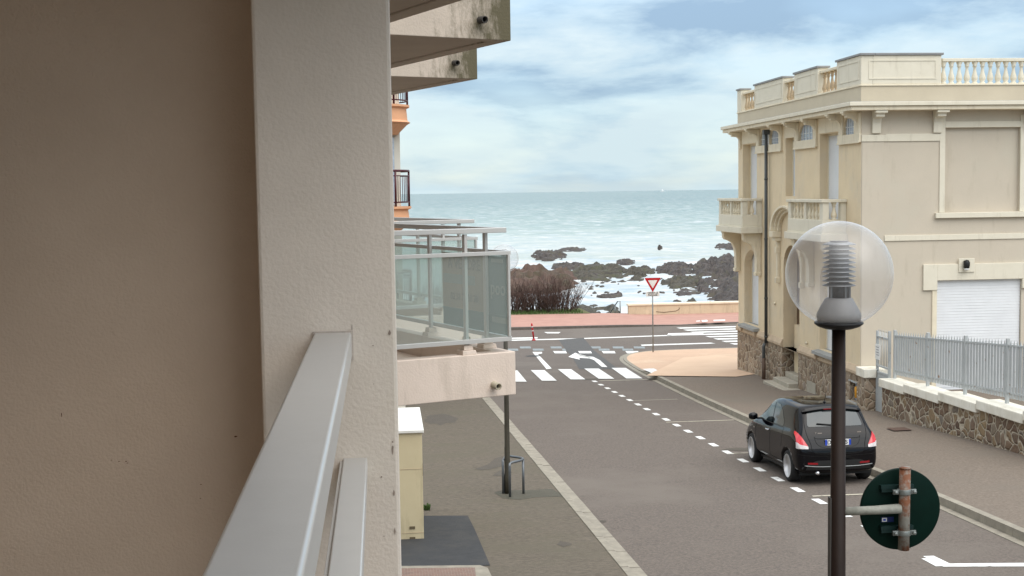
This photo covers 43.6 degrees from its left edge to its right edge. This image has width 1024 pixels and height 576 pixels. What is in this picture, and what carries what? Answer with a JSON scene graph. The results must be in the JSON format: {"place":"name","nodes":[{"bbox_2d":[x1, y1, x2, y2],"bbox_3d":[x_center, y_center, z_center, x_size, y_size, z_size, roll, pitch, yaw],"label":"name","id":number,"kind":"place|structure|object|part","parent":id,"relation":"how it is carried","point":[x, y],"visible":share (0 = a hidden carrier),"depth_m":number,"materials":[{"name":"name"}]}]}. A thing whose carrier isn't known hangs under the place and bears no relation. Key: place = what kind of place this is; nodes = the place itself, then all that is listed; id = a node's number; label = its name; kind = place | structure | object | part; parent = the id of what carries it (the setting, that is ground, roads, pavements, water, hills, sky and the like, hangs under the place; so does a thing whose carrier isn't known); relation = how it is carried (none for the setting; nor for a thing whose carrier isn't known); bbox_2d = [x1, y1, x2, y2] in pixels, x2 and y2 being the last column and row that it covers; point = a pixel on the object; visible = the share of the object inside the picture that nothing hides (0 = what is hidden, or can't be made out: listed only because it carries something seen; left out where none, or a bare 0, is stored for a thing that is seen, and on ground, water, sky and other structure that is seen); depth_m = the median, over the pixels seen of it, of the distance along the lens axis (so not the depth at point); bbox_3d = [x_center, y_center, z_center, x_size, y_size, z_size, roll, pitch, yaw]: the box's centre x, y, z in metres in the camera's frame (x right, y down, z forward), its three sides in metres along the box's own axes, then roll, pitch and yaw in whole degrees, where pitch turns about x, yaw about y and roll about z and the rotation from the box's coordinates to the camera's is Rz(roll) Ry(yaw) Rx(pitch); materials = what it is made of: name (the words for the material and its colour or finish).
{"place":"outdoors","nodes":[
{"label":"outdoors","id":0,"kind":"place"},
{"bbox_2d":[405,398,626,575],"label":"pavement","id":1,"kind":"structure","parent":0,"point":[521,537],"depth_m":23.50,"materials":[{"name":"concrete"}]},
{"bbox_2d":[423,503,430,510],"bbox_3d":[-1.540,3.930,23.016,0.173,0.122,0.186,-1,4,4],"label":"weed","id":2,"kind":"object","parent":1,"relation":"on","point":[427,507],"visible":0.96,"depth_m":22.99,"materials":[{"name":"green plant"}]},
{"bbox_2d":[402,567,475,575],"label":"brick ramp","id":3,"kind":"structure","parent":1,"relation":"on","point":[467,571],"depth_m":18.50,"materials":[{"name":"brick"}]},
{"bbox_2d":[401,516,489,565],"bbox_3d":[-1.514,4.054,20.710,1.996,0.177,3.925,-1,4,-6],"label":"pavement patch","id":4,"kind":"object","parent":1,"relation":"on","point":[450,540],"visible":0.67,"depth_m":20.17,"materials":[{"name":"grey asphalt"}]},
{"bbox_2d":[398,407,423,538],"bbox_3d":[-2.159,3.099,21.554,1.310,1.828,2.040,-1,4,-6],"label":"utility cabinet","id":5,"kind":"object","parent":4,"relation":"on","point":[410,425],"visible":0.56,"depth_m":20.64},
{"bbox_2d":[401,565,490,575],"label":"ramp edging","id":6,"kind":"object","parent":1,"relation":"on","point":[480,570],"visible":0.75,"depth_m":18.78,"materials":[{"name":"stone"}]},
{"bbox_2d":[424,414,570,546],"bbox_3d":[-0.609,3.813,28.274,0.984,0.759,16.899,-2,4,-11],"label":"pavement stain","id":7,"kind":"object","parent":1,"relation":"on","point":[440,419],"visible":0.93,"depth_m":34.30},
{"bbox_2d":[494,489,561,499],"bbox_3d":[0.307,3.915,24.282,1.245,0.043,0.953,-1,4,-6],"label":"rack patch","id":8,"kind":"object","parent":1,"relation":"on","point":[517,494],"visible":1,"depth_m":24.30,"materials":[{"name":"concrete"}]},
{"bbox_2d":[490,244,518,493],"bbox_3d":[-0.114,1.549,24.256,0.538,4.759,0.538,-1,4,-6],"label":"street lamp","id":9,"kind":"object","parent":8,"relation":"on","point":[506,435],"visible":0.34,"depth_m":24.31,"materials":[{"name":"metal"}]},
{"bbox_2d":[502,455,524,496],"bbox_3d":[0.023,3.587,24.355,0.426,0.715,0.690,-1,4,-6],"label":"cycle rack","id":10,"kind":"object","parent":8,"relation":"on","point":[509,472],"visible":0.91,"depth_m":24.33,"materials":[{"name":"metal"}]},
{"bbox_2d":[785,221,893,575],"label":"street lamp","id":11,"kind":"object","parent":1,"relation":"on","point":[838,314],"visible":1,"depth_m":6.53,"materials":[{"name":"plastic"}]},
{"bbox_2d":[845,466,939,550],"bbox_3d":[1.974,1.153,6.668,0.565,0.454,0.126,-1,4,-6],"label":"traffic sign","id":12,"kind":"object","parent":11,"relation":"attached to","point":[898,508],"visible":1,"depth_m":6.70,"materials":[{"name":"metal"}]},
{"bbox_2d":[511,307,588,314],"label":"bank","id":13,"kind":"structure","parent":0,"point":[584,311],"depth_m":75.51,"materials":[{"name":"green plant"}]},
{"bbox_2d":[506,274,543,312],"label":"bare shrub","id":14,"kind":"object","parent":13,"relation":"on","point":[515,309],"visible":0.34,"depth_m":76.02,"materials":[{"name":"brown plant"}]},
{"bbox_2d":[510,277,564,311],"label":"bare shrub","id":15,"kind":"object","parent":13,"relation":"on","point":[536,302],"visible":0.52,"depth_m":76.52,"materials":[{"name":"brown plant"}]},
{"bbox_2d":[528,270,594,312],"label":"bare shrub","id":16,"kind":"object","parent":13,"relation":"on","point":[559,299],"visible":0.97,"depth_m":76.16,"materials":[{"name":"plant"}]},
{"bbox_2d":[401,189,737,312],"bbox_3d":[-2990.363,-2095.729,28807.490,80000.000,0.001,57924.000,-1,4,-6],"label":"sea","id":17,"kind":"structure","parent":0,"point":[606,227],"depth_m":401.79,"materials":[{"name":"liquid"}]},
{"bbox_2d":[506,263,578,295],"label":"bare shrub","id":18,"kind":"object","parent":17,"relation":"in","point":[527,271],"visible":0.36,"depth_m":166.79,"materials":[{"name":"brown plant"}]},
{"bbox_2d":[531,250,566,261],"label":"rock","id":19,"kind":"object","parent":17,"relation":"in","point":[547,255],"visible":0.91,"depth_m":234.64,"materials":[{"name":"grey stone"}]},
{"bbox_2d":[551,261,583,270],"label":"rock","id":20,"kind":"object","parent":17,"relation":"in","point":[571,266],"visible":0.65,"depth_m":202.45,"materials":[{"name":"grey stone"}]},
{"bbox_2d":[558,247,586,251],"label":"rock","id":21,"kind":"object","parent":17,"relation":"in","point":[573,249],"visible":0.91,"depth_m":261.70,"materials":[{"name":"grey stone"}]},
{"bbox_2d":[577,304,619,312],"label":"rock","id":22,"kind":"object","parent":17,"relation":"in","point":[590,309],"visible":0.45,"depth_m":128.78,"materials":[{"name":"grey stone"}]},
{"bbox_2d":[569,261,629,280],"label":"rock","id":23,"kind":"object","parent":17,"relation":"in","point":[612,270],"visible":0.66,"depth_m":184.15,"materials":[{"name":"grey stone"}]},
{"bbox_2d":[596,292,622,297],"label":"rock","id":24,"kind":"object","parent":17,"relation":"in","point":[612,295],"visible":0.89,"depth_m":145.16,"materials":[{"name":"grey stone"}]},
{"bbox_2d":[616,258,634,264],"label":"rock","id":25,"kind":"object","parent":17,"relation":"in","point":[626,261],"visible":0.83,"depth_m":212.55,"materials":[{"name":"grey stone"}]},
{"bbox_2d":[631,275,643,281],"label":"rock","id":26,"kind":"object","parent":17,"relation":"in","point":[639,278],"visible":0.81,"depth_m":173.33,"materials":[{"name":"grey stone"}]},
{"bbox_2d":[622,265,654,275],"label":"rock","id":27,"kind":"object","parent":17,"relation":"in","point":[643,270],"visible":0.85,"depth_m":185.47,"materials":[{"name":"grey stone"}]},
{"bbox_2d":[655,261,695,276],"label":"rock","id":28,"kind":"object","parent":17,"relation":"in","point":[682,268],"visible":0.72,"depth_m":189.10,"materials":[{"name":"grey stone"}]},
{"bbox_2d":[661,274,703,289],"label":"rock","id":29,"kind":"object","parent":17,"relation":"in","point":[676,282],"visible":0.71,"depth_m":162.10,"materials":[{"name":"grey stone"}]},
{"bbox_2d":[673,289,700,295],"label":"rock","id":30,"kind":"object","parent":17,"relation":"in","point":[686,291],"visible":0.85,"depth_m":147.99,"materials":[{"name":"grey stone"}]},
{"bbox_2d":[692,253,737,279],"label":"rock","id":31,"kind":"object","parent":17,"relation":"in","point":[716,268],"visible":0.48,"depth_m":185.68,"materials":[{"name":"grey stone"}]},
{"bbox_2d":[697,273,737,292],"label":"rock","id":32,"kind":"object","parent":17,"relation":"in","point":[719,283],"visible":0.34,"depth_m":158.04,"materials":[{"name":"grey stone"}]},
{"bbox_2d":[707,284,737,300],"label":"rock","id":33,"kind":"object","parent":17,"relation":"in","point":[730,293],"visible":0.41,"depth_m":140.05,"materials":[{"name":"grey stone"}]},
{"bbox_2d":[714,243,732,249],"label":"rock","id":34,"kind":"object","parent":17,"relation":"in","point":[726,246],"visible":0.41,"depth_m":262.50,"materials":[{"name":"grey stone"}]},
{"bbox_2d":[482,323,736,369],"bbox_3d":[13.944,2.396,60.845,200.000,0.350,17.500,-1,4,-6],"label":"cross road","id":35,"kind":"structure","parent":0,"point":[549,357],"depth_m":62.17,"materials":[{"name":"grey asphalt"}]},
{"bbox_2d":[0,0,515,575],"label":"apartment building","id":36,"kind":"structure","parent":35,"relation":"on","point":[224,350],"depth_m":4.42,"materials":[{"name":"paint"}]},
{"bbox_2d":[442,252,506,334],"bbox_3d":[-0.316,0.034,10.659,0.011,0.625,1.200,-3,5,-28],"label":"glass panel","id":37,"kind":"object","parent":36,"relation":"hanging from","point":[453,293],"visible":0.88,"depth_m":10.62,"materials":[{"name":"glass"}]},
{"bbox_2d":[391,92,411,407],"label":"apartment building","id":38,"kind":"structure","parent":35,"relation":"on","point":[400,122],"depth_m":36.20,"materials":[{"name":"paint"}]},
{"bbox_2d":[392,137,394,204],"bbox_3d":[-4.005,-3.326,36.255,1.350,1.950,0.240,-1,4,-6],"label":"window","id":39,"kind":"structure","parent":38,"relation":"in","point":[392,137],"depth_m":36.32,"materials":[{"name":"white glass"}]},
{"bbox_2d":[531,323,534,340],"bbox_3d":[1.063,2.160,63.129,0.208,0.860,0.200,2,5,34],"label":"bollard","id":40,"kind":"object","parent":35,"relation":"on","point":[533,339],"visible":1,"depth_m":63.09,"materials":[{"name":"red plastic"}]},
{"bbox_2d":[533,352,551,368],"bbox_3d":[1.362,3.045,54.356,0.434,0.381,8.542,-1,4,-3],"label":"stop bay line","id":41,"kind":"object","parent":35,"relation":"on","point":[544,363],"visible":1,"depth_m":53.53,"materials":[{"name":"white paint"}]},
{"bbox_2d":[508,346,644,350],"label":"cycle lane marks","id":42,"kind":"object","parent":35,"relation":"on","point":[591,346],"visible":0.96,"depth_m":59.65,"materials":[{"name":"grey paint"}]},
{"bbox_2d":[569,353,606,366],"bbox_3d":[3.118,3.015,54.002,1.037,0.328,7.301,-1,4,-6],"label":"lane arrow","id":43,"kind":"object","parent":35,"relation":"on","point":[578,356],"visible":1,"depth_m":54.96,"materials":[{"name":"white paint"}]},
{"bbox_2d":[559,338,617,368],"bbox_3d":[3.111,2.824,56.652,1.763,0.423,14.527,-1,4,-3],"label":"tarmac patch","id":44,"kind":"object","parent":35,"relation":"on","point":[573,346],"visible":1,"depth_m":57.05,"materials":[{"name":"grey asphalt"}]},
{"bbox_2d":[553,351,637,352],"bbox_3d":[3.763,2.889,57.710,4.136,0.107,1.232,0,4,13],"label":"give way line","id":45,"kind":"object","parent":35,"relation":"on","point":[591,352],"visible":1,"depth_m":57.87,"materials":[{"name":"white paint"}]},
{"bbox_2d":[512,332,711,345],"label":"lane lines","id":46,"kind":"object","parent":35,"relation":"on","point":[531,338],"visible":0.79,"depth_m":63.95,"materials":[{"name":"white paint"}]},
{"bbox_2d":[680,326,736,344],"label":"seafront zebra","id":47,"kind":"object","parent":35,"relation":"on","point":[716,333],"visible":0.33,"depth_m":65.74,"materials":[{"name":"white paint"}]},
{"bbox_2d":[619,347,1023,546],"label":"gutter","id":48,"kind":"object","parent":35,"relation":"on","point":[985,527],"visible":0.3,"depth_m":25.47,"materials":[{"name":"stone"}]},
{"bbox_2d":[623,348,1023,541],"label":"kerb far side","id":49,"kind":"structure","parent":35,"relation":"on","point":[997,523],"depth_m":22.62,"materials":[{"name":"concrete"}]},
{"bbox_2d":[644,368,656,372],"bbox_3d":[5.239,3.065,46.924,0.462,0.112,2.492,-1,4,-6],"label":"zebra bar on kerb","id":50,"kind":"object","parent":49,"relation":"on","point":[651,370],"visible":0.6,"depth_m":47.39,"materials":[{"name":"white paint"}]},
{"bbox_2d":[716,53,1023,405],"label":"villa","id":51,"kind":"object","parent":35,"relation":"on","point":[914,162],"visible":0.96,"depth_m":35.23,"materials":[{"name":"paint"}]},
{"bbox_2d":[750,144,756,214],"bbox_3d":[8.663,-3.638,45.153,0.030,2.880,1.710,-1,4,-6],"label":"window","id":52,"kind":"structure","parent":51,"relation":"in","point":[753,157],"depth_m":45.63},
{"bbox_2d":[751,254,757,323],"bbox_3d":[8.724,-0.019,45.238,0.030,2.650,1.720,-1,4,-6],"label":"window","id":53,"kind":"structure","parent":51,"relation":"in","point":[754,279],"depth_m":45.84,"materials":[{"name":"white glass"}]},
{"bbox_2d":[761,135,768,145],"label":"window","id":54,"kind":"structure","parent":51,"relation":"in","point":[762,139],"depth_m":43.61,"materials":[{"name":"grey glass"}]},
{"bbox_2d":[771,131,777,143],"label":"window","id":55,"kind":"structure","parent":51,"relation":"in","point":[774,138],"depth_m":42.38,"materials":[{"name":"grey glass"}]},
{"bbox_2d":[792,138,794,195],"bbox_3d":[9.067,-3.844,40.654,0.030,1.850,0.950,-1,4,-6],"label":"window","id":56,"kind":"structure","parent":51,"relation":"in","point":[793,151],"depth_m":41.06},
{"bbox_2d":[794,258,799,372],"bbox_3d":[9.312,0.823,40.895,0.200,4.500,1.660,-1,4,-6],"label":"door","id":57,"kind":"structure","parent":51,"relation":"in","point":[796,326],"depth_m":41.45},
{"bbox_2d":[800,125,812,140],"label":"window","id":58,"kind":"structure","parent":51,"relation":"in","point":[807,131],"depth_m":39.14,"materials":[{"name":"grey glass"}]},
{"bbox_2d":[826,273,831,349],"bbox_3d":[9.477,0.555,37.399,0.030,2.650,1.630,-1,4,-6],"label":"window","id":59,"kind":"structure","parent":51,"relation":"in","point":[828,332],"depth_m":38.11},
{"bbox_2d":[827,133,838,218],"bbox_3d":[9.458,-3.055,37.204,0.030,2.880,1.570,-1,4,-6],"label":"window","id":60,"kind":"structure","parent":51,"relation":"in","point":[833,149],"depth_m":37.54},
{"bbox_2d":[845,118,853,134],"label":"window","id":61,"kind":"structure","parent":51,"relation":"in","point":[849,127],"depth_m":35.55,"materials":[{"name":"grey glass"}]},
{"bbox_2d":[936,279,1019,389],"bbox_3d":[12.881,1.520,35.444,2.436,3.518,0.030,-1,4,-6],"label":"garage door","id":62,"kind":"structure","parent":51,"relation":"in","point":[988,287],"depth_m":35.38,"materials":[{"name":"white metal"}]},
{"bbox_2d":[879,378,1023,454],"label":"garden wall","id":63,"kind":"structure","parent":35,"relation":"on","point":[998,423],"depth_m":29.76,"materials":[{"name":"stone"}]},
{"bbox_2d":[893,330,1023,403],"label":"metal fence","id":64,"kind":"object","parent":63,"relation":"on","point":[927,362],"visible":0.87,"depth_m":29.98,"materials":[{"name":"grey metal"}]},
{"bbox_2d":[511,312,738,329],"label":"promenade","id":65,"kind":"structure","parent":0,"point":[569,321],"depth_m":71.47,"materials":[{"name":"concrete"}]},
{"bbox_2d":[626,301,738,313],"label":"sea wall","id":66,"kind":"structure","parent":65,"relation":"on","point":[691,307],"depth_m":75.23,"materials":[{"name":"beige concrete"}]},
{"bbox_2d":[627,348,737,370],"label":"corner paving","id":67,"kind":"structure","parent":0,"point":[658,360],"depth_m":54.83,"materials":[{"name":"beige concrete"}]},
{"bbox_2d":[645,278,659,351],"bbox_3d":[6.244,1.215,56.789,0.710,3.345,0.086,-1,4,-6],"label":"give way sign","id":68,"kind":"object","parent":67,"relation":"on","point":[652,283],"visible":1,"depth_m":56.67,"materials":[{"name":"white metal"}]},
{"bbox_2d":[648,355,752,376],"bbox_3d":[8.050,2.950,49.381,4.003,0.579,10.218,0,4,16],"label":"corner paving worn","id":69,"kind":"object","parent":67,"relation":"on","point":[715,365],"visible":0.71,"depth_m":47.97,"materials":[{"name":"beige concrete"}]},
{"bbox_2d":[399,0,1023,193],"label":"sky","id":70,"kind":"structure","parent":0,"point":[583,95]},
{"bbox_2d":[490,365,1023,575],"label":"road","id":71,"kind":"structure","parent":0,"point":[659,495],"depth_m":24.27,"materials":[{"name":"grey asphalt"}]},
{"bbox_2d":[482,397,646,575],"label":"curb","id":72,"kind":"structure","parent":71,"relation":"on","point":[621,557],"depth_m":23.17,"materials":[{"name":"stone"}]},
{"bbox_2d":[515,368,640,381],"bbox_3d":[1.732,3.223,47.786,5.792,0.211,4.697,-1,4,-6],"label":"zebra crossing","id":73,"kind":"object","parent":71,"relation":"on","point":[543,375],"visible":0.73,"depth_m":47.58,"materials":[{"name":"white paint"}]},
{"bbox_2d":[578,378,747,521],"bbox_3d":[4.096,3.480,38.215,4.024,1.444,32.747,-1,4,2],"label":"road stain","id":74,"kind":"object","parent":71,"relation":"on","point":[740,449],"visible":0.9,"depth_m":29.53,"materials":[{"name":"grey asphalt"}]},
{"bbox_2d":[604,379,862,496],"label":"parking lines","id":75,"kind":"object","parent":71,"relation":"on","point":[722,420],"visible":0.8,"depth_m":34.33,"materials":[{"name":"beige paint"}]},
{"bbox_2d":[593,381,940,565],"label":"parking dashes","id":76,"kind":"object","parent":71,"relation":"on","point":[819,501],"visible":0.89,"depth_m":26.90,"materials":[{"name":"white paint"}]},
{"bbox_2d":[746,394,876,480],"bbox_3d":[6.122,2.922,26.735,2.060,1.724,3.849,-1,2,-6],"label":"parked car","id":77,"kind":"object","parent":71,"relation":"on","point":[791,435],"visible":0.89,"depth_m":25.14,"materials":[{"name":"black metal"}]},
{"bbox_3d":[5.395,2.554,26.913,0.131,0.406,0.838,-1,2,-6],"label":"side window","id":78,"kind":"part","parent":77,"relation":"part of","materials":[{"name":"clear glass"}]},
{"bbox_3d":[5.472,2.575,26.103,0.113,0.408,0.698,-1,2,-6],"label":"side window","id":79,"kind":"part","parent":77,"relation":"part of","materials":[{"name":"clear glass"}]},
{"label":"rear window","id":80,"kind":"part","parent":77,"relation":"part of","materials":[{"name":"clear glass"}]},
{"bbox_2d":[924,556,1023,566],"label":"parking mark","id":81,"kind":"object","parent":71,"relation":"on","point":[941,562],"visible":1,"depth_m":18.58,"materials":[{"name":"white paint"}]},
{"bbox_2d":[662,374,1023,527],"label":"pavement far side","id":82,"kind":"structure","parent":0,"point":[989,479],"depth_m":27.32,"materials":[{"name":"concrete"}]},
{"bbox_2d":[856,366,887,410],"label":"gate pier","id":83,"kind":"structure","parent":82,"relation":"on","point":[866,375],"depth_m":34.55,"materials":[{"name":"stone"}]},
{"bbox_2d":[875,329,890,411],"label":"garden gate","id":84,"kind":"structure","parent":83,"relation":"attached to","point":[878,355],"depth_m":34.17,"materials":[{"name":"grey metal"}]},
{"bbox_2d":[888,427,910,430],"bbox_3d":[9.364,3.407,30.958,0.470,0.022,0.500,-1,4,-6],"label":"manhole cover","id":85,"kind":"object","parent":82,"relation":"on","point":[898,428],"visible":1,"depth_m":31.00,"materials":[{"name":"brown metal"}]},
{"bbox_2d":[949,387,1023,405],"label":"yard","id":86,"kind":"structure","parent":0,"point":[990,396],"depth_m":34.01,"materials":[{"name":"concrete"}]}
]}

